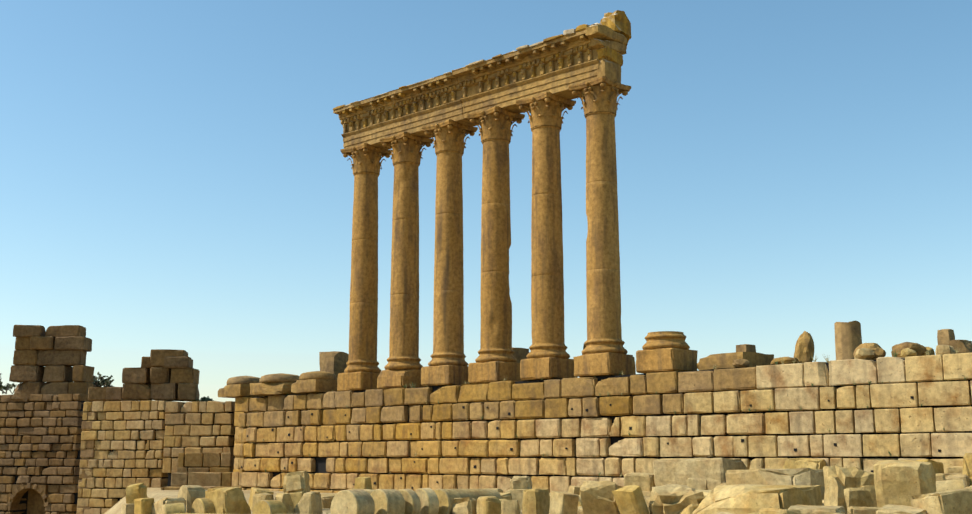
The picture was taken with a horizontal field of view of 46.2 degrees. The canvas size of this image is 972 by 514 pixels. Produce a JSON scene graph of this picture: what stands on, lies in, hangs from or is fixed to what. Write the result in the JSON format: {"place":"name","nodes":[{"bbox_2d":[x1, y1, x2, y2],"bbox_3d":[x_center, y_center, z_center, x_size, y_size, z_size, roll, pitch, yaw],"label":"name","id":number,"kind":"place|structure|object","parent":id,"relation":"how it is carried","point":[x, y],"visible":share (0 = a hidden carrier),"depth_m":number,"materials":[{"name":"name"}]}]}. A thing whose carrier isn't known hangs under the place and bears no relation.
{"place":"outdoors","nodes":[
{"label":"outdoors","id":0,"kind":"place"},
{"bbox_2d":[104,487,521,513],"bbox_3d":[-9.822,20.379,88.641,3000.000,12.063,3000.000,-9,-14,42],"label":"ground","id":1,"kind":"structure","parent":0,"point":[156,494],"depth_m":90.55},
{"bbox_2d":[0,325,235,513],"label":"stone wall","id":2,"kind":"structure","parent":1,"relation":"on","point":[81,444],"depth_m":109.29,"materials":[{"name":"brown stone"}]},
{"bbox_2d":[0,372,213,401],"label":"trees","id":3,"kind":"object","parent":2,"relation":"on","point":[103,382],"visible":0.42,"depth_m":123.83,"materials":[{"name":"green plant"}]},
{"bbox_2d":[121,453,971,513],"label":"fallen rubble blocks","id":4,"kind":"object","parent":1,"relation":"on","point":[700,485],"visible":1,"depth_m":45.99,"materials":[{"name":"stone"}]},
{"bbox_2d":[232,353,971,492],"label":"podium wall","id":5,"kind":"structure","parent":1,"relation":"on","point":[577,430],"depth_m":71.97,"materials":[{"name":"beige stone"}]},
{"bbox_2d":[337,143,392,390],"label":"temple column","id":6,"kind":"structure","parent":5,"relation":"on","point":[362,370],"depth_m":91.15,"materials":[{"name":"stone"}]},
{"bbox_2d":[377,132,432,388],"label":"temple column","id":7,"kind":"structure","parent":5,"relation":"on","point":[403,366],"depth_m":87.91,"materials":[{"name":"stone"}]},
{"bbox_2d":[333,72,479,148],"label":"entablature","id":8,"kind":"structure","parent":7,"relation":"on","point":[414,108],"depth_m":89.22,"materials":[{"name":"stone"}]},
{"bbox_2d":[421,119,477,386],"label":"temple column","id":9,"kind":"structure","parent":5,"relation":"on","point":[448,364],"depth_m":84.68,"materials":[{"name":"stone"}]},
{"bbox_2d":[467,106,524,382],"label":"temple column","id":10,"kind":"structure","parent":5,"relation":"on","point":[496,360],"depth_m":81.45,"materials":[{"name":"stone"}]},
{"bbox_2d":[452,24,626,122],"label":"entablature","id":11,"kind":"structure","parent":10,"relation":"on","point":[557,65],"depth_m":80.42,"materials":[{"name":"stone"}]},
{"bbox_2d":[516,92,575,380],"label":"temple column","id":12,"kind":"structure","parent":5,"relation":"on","point":[548,356],"depth_m":78.24,"materials":[{"name":"stone"}]},
{"bbox_2d":[218,321,971,397],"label":"stone blocks","id":13,"kind":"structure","parent":5,"relation":"on","point":[848,344],"depth_m":67.87,"materials":[{"name":"beige stone"}]},
{"bbox_2d":[568,76,635,376],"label":"temple column","id":14,"kind":"structure","parent":5,"relation":"on","point":[604,352],"depth_m":75.00,"materials":[{"name":"stone"}]},
{"bbox_2d":[585,10,630,82],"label":"entablature","id":15,"kind":"structure","parent":14,"relation":"on","point":[609,35],"depth_m":76.95,"materials":[{"name":"stone"}]},
{"bbox_2d":[636,331,697,373],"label":"column base","id":16,"kind":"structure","parent":5,"relation":"on","point":[665,351],"depth_m":70.24,"materials":[{"name":"stone"}]},
{"bbox_2d":[242,349,966,513],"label":"dry grass tufts","id":17,"kind":"object","parent":1,"relation":"on","point":[895,353],"visible":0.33,"depth_m":65.16,"materials":[{"name":"beige plant"}]},
{"bbox_2d":[0,0,971,401],"label":"sky","id":18,"kind":"structure","parent":0,"point":[175,174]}
]}

